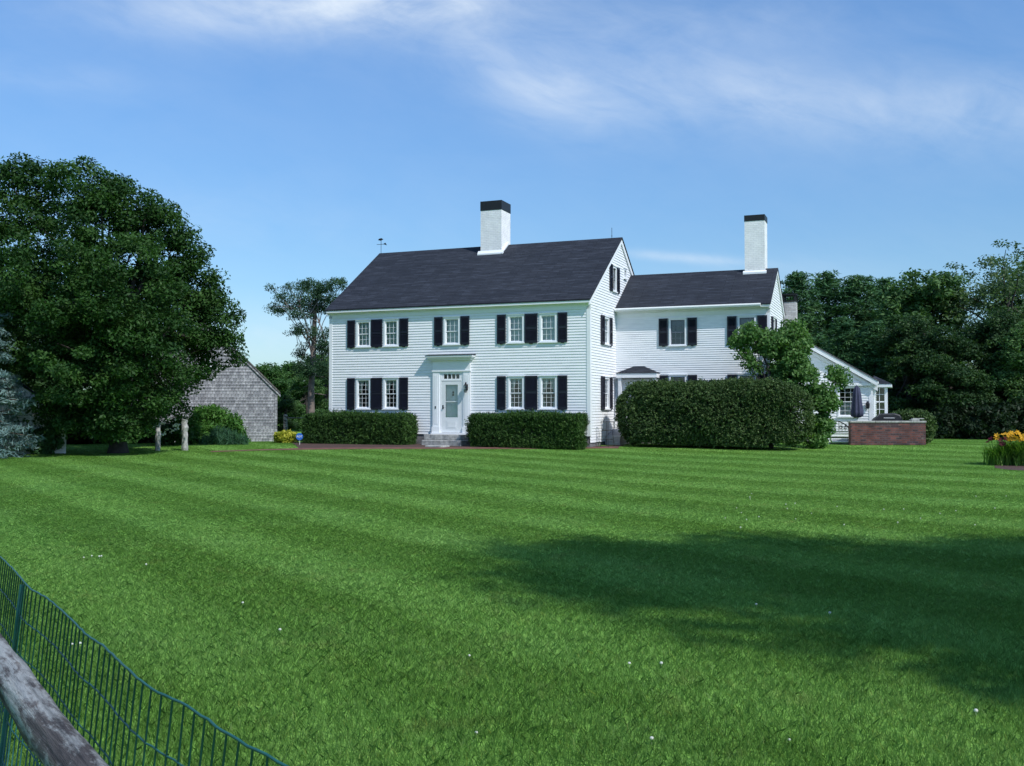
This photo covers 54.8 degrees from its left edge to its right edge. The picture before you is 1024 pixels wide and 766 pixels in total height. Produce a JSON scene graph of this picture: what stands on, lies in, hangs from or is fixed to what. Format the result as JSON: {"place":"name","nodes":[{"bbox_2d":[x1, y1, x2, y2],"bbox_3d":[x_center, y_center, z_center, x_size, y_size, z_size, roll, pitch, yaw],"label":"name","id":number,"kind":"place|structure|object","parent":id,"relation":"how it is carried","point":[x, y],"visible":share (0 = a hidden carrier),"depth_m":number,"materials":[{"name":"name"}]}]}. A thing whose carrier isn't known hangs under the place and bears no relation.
{"place":"outdoors","nodes":[
{"label":"outdoors","id":0,"kind":"place"},
{"bbox_2d":[211,447,618,451],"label":"brick path","id":1,"kind":"structure","parent":0,"point":[406,448],"depth_m":35.82,"materials":[{"name":"red brick"}]},
{"bbox_2d":[425,445,449,446],"bbox_3d":[-2.831,2.414,36.754,0.922,0.180,0.562,-1,-2,22],"label":"stepping stone","id":2,"kind":"object","parent":1,"relation":"on","point":[437,446],"visible":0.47,"depth_m":36.65,"materials":[{"name":"stone"}]},
{"bbox_2d":[0,429,1023,765],"bbox_3d":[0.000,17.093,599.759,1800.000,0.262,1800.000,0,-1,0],"label":"lawn","id":3,"kind":"structure","parent":0,"point":[498,515],"depth_m":8.37,"materials":[{"name":"green plant"}]},
{"bbox_2d":[0,311,45,458],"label":"blue spruce","id":4,"kind":"object","parent":3,"relation":"on","point":[12,444],"visible":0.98,"depth_m":31.07,"materials":[{"name":"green plant"}]},
{"bbox_2d":[0,383,65,453],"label":"shed","id":5,"kind":"structure","parent":3,"relation":"on","point":[62,449],"depth_m":32.85,"materials":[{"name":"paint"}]},
{"bbox_2d":[5,325,62,392],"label":"woodland tree","id":6,"kind":"object","parent":3,"relation":"on","point":[39,383],"visible":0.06,"depth_m":49.21,"materials":[{"name":"green plant"}]},
{"bbox_2d":[24,422,64,454],"bbox_3d":[-15.724,1.828,32.942,1.460,1.217,1.297,0,-1,0],"label":"dark shrub","id":7,"kind":"object","parent":3,"relation":"on","point":[52,442],"visible":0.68,"depth_m":32.71,"materials":[{"name":"green plant"}]},
{"bbox_2d":[0,633,108,765],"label":"split rail fence","id":8,"kind":"object","parent":3,"relation":"on","point":[51,735],"visible":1,"depth_m":2.84,"materials":[{"name":"grey wood"}]},
{"bbox_2d":[35,327,102,407],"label":"woodland tree","id":9,"kind":"object","parent":3,"relation":"on","point":[83,372],"visible":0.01,"depth_m":52.11,"materials":[{"name":"green plant"}]},
{"bbox_2d":[0,151,249,453],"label":"shade tree","id":10,"kind":"object","parent":3,"relation":"on","point":[117,336],"visible":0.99,"depth_m":32.22,"materials":[{"name":"green plant"}]},
{"bbox_2d":[0,556,287,765],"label":"wire fence","id":11,"kind":"object","parent":3,"relation":"on","point":[19,616],"visible":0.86,"depth_m":3.35,"materials":[{"name":"green metal"}]},
{"bbox_2d":[129,402,164,443],"bbox_3d":[-15.311,1.597,40.061,2.574,1.827,2.187,0,-1,0],"label":"undergrowth bush","id":12,"kind":"object","parent":3,"relation":"on","point":[146,439],"visible":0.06,"depth_m":39.65,"materials":[{"name":"green plant"}]},
{"bbox_2d":[155,423,160,450],"bbox_3d":[-12.543,1.974,34.939,0.235,1.297,0.206,-1,-2,34],"label":"granite post","id":13,"kind":"object","parent":3,"relation":"on","point":[157,440],"visible":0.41,"depth_m":34.87,"materials":[{"name":"grey stone"}]},
{"bbox_2d":[151,414,198,444],"bbox_3d":[-12.987,1.806,37.867,1.814,1.288,1.432,0,-1,0],"label":"white flower shrub","id":14,"kind":"object","parent":3,"relation":"on","point":[171,431],"visible":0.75,"depth_m":37.67,"materials":[{"name":"green plant"}]},
{"bbox_2d":[181,419,188,450],"bbox_3d":[-11.624,1.944,35.052,0.257,1.328,0.263,1,-2,-20],"label":"granite post","id":15,"kind":"object","parent":3,"relation":"on","point":[184,431],"visible":0.82,"depth_m":34.97,"materials":[{"name":"grey stone"}]},
{"bbox_2d":[132,325,279,441],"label":"barn","id":16,"kind":"structure","parent":3,"relation":"on","point":[249,392],"depth_m":41.83,"materials":[{"name":"grey wood"}]},
{"bbox_2d":[176,403,250,443],"bbox_3d":[-11.905,1.638,39.401,2.968,1.710,2.074,0,-1,0],"label":"leafy shrub","id":17,"kind":"object","parent":3,"relation":"on","point":[206,419],"visible":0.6,"depth_m":39.16,"materials":[{"name":"green plant"}]},
{"bbox_2d":[198,425,249,444],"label":"iris clump","id":18,"kind":"object","parent":3,"relation":"on","point":[216,436],"visible":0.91,"depth_m":38.13,"materials":[{"name":"green plant"}]},
{"bbox_2d":[255,362,291,403],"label":"woodland tree","id":19,"kind":"object","parent":3,"relation":"on","point":[275,377],"visible":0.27,"depth_m":66.05,"materials":[{"name":"green plant"}]},
{"bbox_2d":[273,429,297,442],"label":"golden shrub","id":20,"kind":"object","parent":3,"relation":"on","point":[285,436],"visible":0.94,"depth_m":40.27,"materials":[{"name":"yellow plant"}]},
{"bbox_2d":[277,394,298,430],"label":"woodland tree","id":21,"kind":"object","parent":3,"relation":"on","point":[285,404],"visible":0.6,"depth_m":53.89,"materials":[{"name":"green plant"}]},
{"bbox_2d":[278,361,304,396],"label":"woodland tree","id":22,"kind":"object","parent":3,"relation":"on","point":[286,370],"visible":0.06,"depth_m":68.98,"materials":[{"name":"green plant"}]},
{"bbox_2d":[283,414,303,430],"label":"rail fence","id":23,"kind":"object","parent":3,"relation":"on","point":[285,421],"visible":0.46,"depth_m":43.41,"materials":[{"name":"grey wood"}]},
{"bbox_2d":[262,276,347,412],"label":"pine tree","id":24,"kind":"object","parent":3,"relation":"on","point":[313,309],"visible":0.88,"depth_m":49.75,"materials":[{"name":"green plant"}]},
{"bbox_2d":[284,374,327,431],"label":"woodland tree","id":25,"kind":"object","parent":3,"relation":"on","point":[299,393],"visible":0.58,"depth_m":59.83,"materials":[{"name":"green plant"}]},
{"bbox_2d":[291,353,328,414],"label":"woodland tree","id":26,"kind":"object","parent":3,"relation":"on","point":[323,403],"visible":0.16,"depth_m":61.64,"materials":[{"name":"green plant"}]},
{"bbox_2d":[293,442,622,447],"bbox_3d":[-2.282,2.417,38.467,13.822,0.053,4.919,0,-1,0],"label":"mulch bed","id":27,"kind":"object","parent":3,"relation":"on","point":[311,445],"visible":0.45,"depth_m":37.40,"materials":[{"name":"brown wood"}]},
{"bbox_2d":[296,433,302,444],"bbox_3d":[-8.206,2.237,38.113,0.268,0.604,0.042,0,-1,6],"label":"yard sign","id":28,"kind":"object","parent":27,"relation":"on","point":[299,436],"visible":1,"depth_m":38.10,"materials":[{"name":"blue paint"}]},
{"bbox_2d":[300,408,418,444],"bbox_3d":[-6.053,1.789,39.098,5.110,1.694,1.573,-1,-2,22],"label":"yew hedge","id":29,"kind":"object","parent":27,"relation":"on","point":[333,426],"visible":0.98,"depth_m":38.59,"materials":[{"name":"green plant"}]},
{"bbox_2d":[422,440,469,445],"bbox_3d":[-2.545,2.334,37.865,1.809,0.298,0.995,-1,-2,22],"label":"stone step","id":30,"kind":"object","parent":27,"relation":"on","point":[448,442],"visible":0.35,"depth_m":37.41,"materials":[{"name":"stone"}]},
{"bbox_2d":[424,434,467,439],"bbox_3d":[-2.552,2.088,38.059,1.623,0.200,0.673,-1,-2,22],"label":"stone step","id":31,"kind":"object","parent":30,"relation":"on","point":[444,437],"visible":0.94,"depth_m":37.81,"materials":[{"name":"stone"}]},
{"bbox_2d":[464,408,589,449],"bbox_3d":[0.562,1.737,36.490,4.871,1.660,1.550,-1,-2,22],"label":"yew hedge","id":32,"kind":"object","parent":27,"relation":"on","point":[544,429],"visible":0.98,"depth_m":36.03,"materials":[{"name":"green plant"}]},
{"bbox_2d":[600,421,613,445],"bbox_3d":[3.565,1.901,36.894,0.499,0.961,0.500,-1,-2,22],"label":"plant stand","id":33,"kind":"object","parent":27,"relation":"on","point":[606,439],"visible":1,"depth_m":36.89,"materials":[{"name":"black metal"}]},
{"bbox_2d":[325,200,891,446],"bbox_3d":[4.778,-2.475,42.451,24.842,10.550,12.487,0,-1,0],"label":"farmhouse","id":34,"kind":"object","parent":3,"relation":"on","point":[442,341],"visible":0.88,"depth_m":38.98,"materials":[{"name":"paint"}]},
{"bbox_2d":[355,319,371,347],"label":"window","id":35,"kind":"structure","parent":34,"relation":"in","point":[363,327],"depth_m":40.04,"materials":[{"name":"white paint"}]},
{"bbox_2d":[355,377,371,409],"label":"window","id":36,"kind":"structure","parent":34,"relation":"in","point":[363,385],"depth_m":40.02,"materials":[{"name":"white paint"}]},
{"bbox_2d":[382,318,398,346],"bbox_3d":[-4.827,-2.010,39.530,0.730,1.140,0.184,-1,-2,22],"label":"window","id":37,"kind":"structure","parent":34,"relation":"in","point":[391,325],"depth_m":39.57,"materials":[{"name":"white paint"}]},
{"bbox_2d":[382,377,398,409],"bbox_3d":[-4.752,0.435,39.652,1.160,1.504,0.585,-1,-2,22],"label":"window","id":38,"kind":"structure","parent":34,"relation":"in","point":[390,384],"depth_m":39.53,"materials":[{"name":"white paint"}]},
{"bbox_2d":[442,316,459,345],"bbox_3d":[-2.332,-2.036,38.540,0.760,1.140,0.184,-1,-2,22],"label":"window","id":39,"kind":"structure","parent":34,"relation":"in","point":[451,323],"depth_m":38.59,"materials":[{"name":"white paint"}]},
{"bbox_2d":[442,381,461,432],"bbox_3d":[-2.342,0.927,38.430,0.850,2.000,0.192,-1,-2,22],"label":"door","id":40,"kind":"structure","parent":34,"relation":"in","point":[451,390],"depth_m":38.45,"materials":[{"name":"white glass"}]},
{"bbox_2d":[506,313,524,343],"bbox_3d":[0.163,-2.062,37.549,0.730,1.140,0.184,-1,-2,22],"label":"window","id":41,"kind":"structure","parent":34,"relation":"in","point":[515,321],"depth_m":37.60,"materials":[{"name":"white paint"}]},
{"bbox_2d":[506,375,524,409],"bbox_3d":[0.237,0.384,37.672,1.160,1.504,0.585,-1,-2,22],"label":"window","id":42,"kind":"structure","parent":34,"relation":"in","point":[515,383],"depth_m":37.54,"materials":[{"name":"white paint"}]},
{"bbox_2d":[538,312,557,342],"bbox_3d":[1.372,-2.074,37.069,0.750,1.140,0.184,-1,-2,22],"label":"window","id":43,"kind":"structure","parent":34,"relation":"in","point":[547,321],"depth_m":37.11,"materials":[{"name":"white paint"}]},
{"bbox_2d":[538,375,557,409],"bbox_3d":[1.447,0.372,37.191,1.180,1.504,0.585,-1,-2,22],"label":"window","id":44,"kind":"structure","parent":34,"relation":"in","point":[547,383],"depth_m":37.08,"materials":[{"name":"white paint"}]},
{"bbox_2d":[604,315,610,345],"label":"window","id":45,"kind":"structure","parent":34,"relation":"in","point":[606,317],"depth_m":38.69,"materials":[{"name":"white paint"}]},
{"bbox_2d":[604,376,610,409],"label":"window","id":46,"kind":"structure","parent":34,"relation":"in","point":[607,379],"depth_m":38.63,"materials":[{"name":"white paint"}]},
{"bbox_2d":[612,264,617,292],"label":"window","id":47,"kind":"structure","parent":34,"relation":"in","point":[614,266],"depth_m":39.76,"materials":[{"name":"white paint"}]},
{"bbox_2d":[623,267,627,279],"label":"window","id":48,"kind":"structure","parent":34,"relation":"in","point":[625,269],"depth_m":41.09,"materials":[{"name":"white paint"}]},
{"bbox_2d":[668,317,686,346],"bbox_3d":[6.605,-1.994,39.046,1.200,1.367,0.585,-1,-2,22],"label":"window","id":49,"kind":"structure","parent":34,"relation":"in","point":[677,325],"depth_m":38.91,"materials":[{"name":"white paint"}]},
{"bbox_2d":[668,374,686,382],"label":"window","id":50,"kind":"structure","parent":34,"relation":"in","point":[676,377],"depth_m":38.82,"materials":[{"name":"white paint"}]},
{"bbox_2d":[737,315,756,332],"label":"window","id":51,"kind":"structure","parent":34,"relation":"in","point":[742,319],"depth_m":37.92,"materials":[{"name":"white paint"}]},
{"bbox_2d":[737,373,756,379],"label":"window","id":52,"kind":"structure","parent":34,"relation":"in","point":[747,375],"depth_m":37.82,"materials":[{"name":"white paint"}]},
{"bbox_2d":[837,386,854,416],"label":"window","id":53,"kind":"structure","parent":34,"relation":"in","point":[845,395],"depth_m":41.51,"materials":[{"name":"white paint"}]},
{"bbox_2d":[613,376,817,448],"bbox_3d":[7.381,1.064,36.354,7.498,2.665,2.414,-1,-2,22],"label":"tall hedge","id":54,"kind":"object","parent":3,"relation":"on","point":[739,411],"visible":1,"depth_m":35.50,"materials":[{"name":"green plant"}]},
{"bbox_2d":[725,318,853,447],"bbox_3d":[10.251,0.050,36.167,4.767,4.974,1.779,0,-1,0],"label":"lilac tree","id":55,"kind":"object","parent":3,"relation":"on","point":[787,346],"visible":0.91,"depth_m":35.98,"materials":[{"name":"green plant"}]},
{"bbox_2d":[780,269,848,362],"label":"white pine","id":56,"kind":"object","parent":3,"relation":"on","point":[797,282],"visible":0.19,"depth_m":59.62,"materials":[{"name":"green plant"}]},
{"bbox_2d":[800,269,869,364],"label":"white pine","id":57,"kind":"object","parent":3,"relation":"on","point":[828,282],"visible":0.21,"depth_m":61.47,"materials":[{"name":"green plant"}]},
{"bbox_2d":[828,438,848,443],"bbox_3d":[12.815,2.297,38.598,0.870,0.250,0.500,-1,-2,22],"label":"deck step","id":58,"kind":"object","parent":3,"relation":"on","point":[840,440],"visible":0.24,"depth_m":38.55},
{"bbox_2d":[832,421,847,433],"bbox_3d":[12.854,1.969,39.220,1.155,0.943,0.542,-1,-2,22],"label":"garden bench","id":59,"kind":"object","parent":3,"relation":"on","point":[842,426],"visible":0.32,"depth_m":39.34,"materials":[{"name":"white metal"}]},
{"bbox_2d":[819,315,880,410],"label":"white pine","id":60,"kind":"object","parent":3,"relation":"on","point":[842,327],"visible":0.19,"depth_m":52.82,"materials":[{"name":"green plant"}]},
{"bbox_2d":[813,274,893,376],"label":"white pine","id":61,"kind":"object","parent":3,"relation":"on","point":[852,290],"visible":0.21,"depth_m":59.55,"materials":[{"name":"green plant"}]},
{"bbox_2d":[850,384,863,420],"bbox_3d":[13.632,1.212,38.982,0.540,2.400,0.540,0,-1,0],"label":"patio umbrella","id":62,"kind":"object","parent":3,"relation":"on","point":[857,411],"visible":0.81,"depth_m":38.88,"materials":[{"name":"blue fabric"}]},
{"bbox_2d":[848,276,905,375],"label":"white pine","id":63,"kind":"object","parent":3,"relation":"on","point":[883,284],"visible":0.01,"depth_m":62.66,"materials":[{"name":"green plant"}]},
{"bbox_2d":[845,320,915,415],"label":"white pine","id":64,"kind":"object","parent":3,"relation":"on","point":[873,358],"visible":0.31,"depth_m":51.59,"materials":[{"name":"green plant"}]},
{"bbox_2d":[847,421,926,444],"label":"brick wall","id":65,"kind":"structure","parent":3,"relation":"on","point":[886,432],"depth_m":37.76,"materials":[{"name":"brick"}]},
{"bbox_2d":[909,418,923,420],"bbox_3d":[15.550,1.403,37.901,0.500,0.098,0.210,0,-1,0],"label":"loose stone","id":66,"kind":"object","parent":65,"relation":"on","point":[914,419],"visible":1,"depth_m":37.80,"materials":[{"name":"stone"}]},
{"bbox_2d":[871,413,903,420],"bbox_3d":[14.895,1.780,39.118,1.247,1.170,0.702,0,-2,11],"label":"grill","id":67,"kind":"object","parent":3,"relation":"on","point":[888,417],"visible":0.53,"depth_m":38.89,"materials":[{"name":"metal"}]},
{"bbox_2d":[857,267,971,388],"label":"woodland tree","id":68,"kind":"object","parent":3,"relation":"on","point":[917,297],"visible":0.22,"depth_m":55.37,"materials":[{"name":"green plant"}]},
{"bbox_2d":[890,408,938,443],"bbox_3d":[15.870,1.728,39.393,2.177,1.529,1.840,-1,-2,22],"label":"round hedge","id":69,"kind":"object","parent":3,"relation":"on","point":[907,414],"visible":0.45,"depth_m":38.79,"materials":[{"name":"green plant"}]},
{"bbox_2d":[871,311,960,413],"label":"woodland tree","id":70,"kind":"object","parent":3,"relation":"on","point":[902,339],"visible":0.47,"depth_m":49.05,"materials":[{"name":"green plant"}]},
{"bbox_2d":[902,323,1001,414],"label":"woodland tree","id":71,"kind":"object","parent":3,"relation":"on","point":[974,384],"visible":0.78,"depth_m":47.07,"materials":[{"name":"green plant"}]},
{"bbox_2d":[932,403,973,438],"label":"undergrowth bush","id":72,"kind":"object","parent":3,"relation":"on","point":[944,416],"visible":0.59,"depth_m":45.40,"materials":[{"name":"green plant"}]},
{"bbox_2d":[903,262,1023,365],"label":"woodland tree","id":73,"kind":"object","parent":3,"relation":"on","point":[972,273],"visible":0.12,"depth_m":57.04,"materials":[{"name":"green plant"}]},
{"bbox_2d":[945,402,989,438],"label":"undergrowth bush","id":74,"kind":"object","parent":3,"relation":"on","point":[967,412],"visible":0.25,"depth_m":45.62,"materials":[{"name":"green plant"}]},
{"bbox_2d":[929,239,1023,369],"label":"woodland tree","id":75,"kind":"object","parent":3,"relation":"on","point":[1005,292],"visible":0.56,"depth_m":55.36,"materials":[{"name":"green plant"}]},
{"bbox_2d":[933,305,1023,416],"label":"woodland tree","id":76,"kind":"object","parent":3,"relation":"on","point":[987,333],"visible":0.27,"depth_m":48.12,"materials":[{"name":"green plant"}]},
{"bbox_2d":[960,400,1019,439],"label":"undergrowth bush","id":77,"kind":"object","parent":3,"relation":"on","point":[982,427],"visible":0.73,"depth_m":44.58,"materials":[{"name":"green plant"}]},
{"bbox_2d":[976,258,1023,396],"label":"woodland tree","id":78,"kind":"object","parent":3,"relation":"on","point":[1017,295],"visible":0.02,"depth_m":59.90,"materials":[{"name":"green plant"}]},
{"bbox_2d":[980,321,1023,409],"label":"woodland tree","id":79,"kind":"object","parent":3,"relation":"on","point":[1011,357],"visible":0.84,"depth_m":46.59,"materials":[{"name":"green plant"}]},
{"bbox_2d":[990,397,1023,437],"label":"undergrowth bush","id":80,"kind":"object","parent":3,"relation":"on","point":[1017,406],"visible":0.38,"depth_m":44.80,"materials":[{"name":"green plant"}]},
{"bbox_2d":[994,465,1023,469],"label":"flower bed","id":81,"kind":"object","parent":3,"relation":"on","point":[1012,467],"visible":0.44,"depth_m":26.06,"materials":[{"name":"brown soil"}]},
{"bbox_2d":[975,436,1018,465],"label":"daylily clump","id":82,"kind":"object","parent":81,"relation":"on","point":[997,456],"visible":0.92,"depth_m":26.97,"materials":[{"name":"green plant"}]},
{"bbox_2d":[982,430,1023,461],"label":"daylily clump","id":83,"kind":"object","parent":81,"relation":"on","point":[1008,436],"visible":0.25,"depth_m":27.25,"materials":[{"name":"yellow plant"}]},
{"bbox_2d":[993,432,1023,465],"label":"daylily clump","id":84,"kind":"object","parent":81,"relation":"on","point":[1017,458],"visible":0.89,"depth_m":26.80,"materials":[{"name":"plant"}]},
{"bbox_2d":[0,0,1023,389],"label":"sky","id":85,"kind":"structure","parent":0,"point":[876,138],"materials":[{"name":"blue"}]}
]}

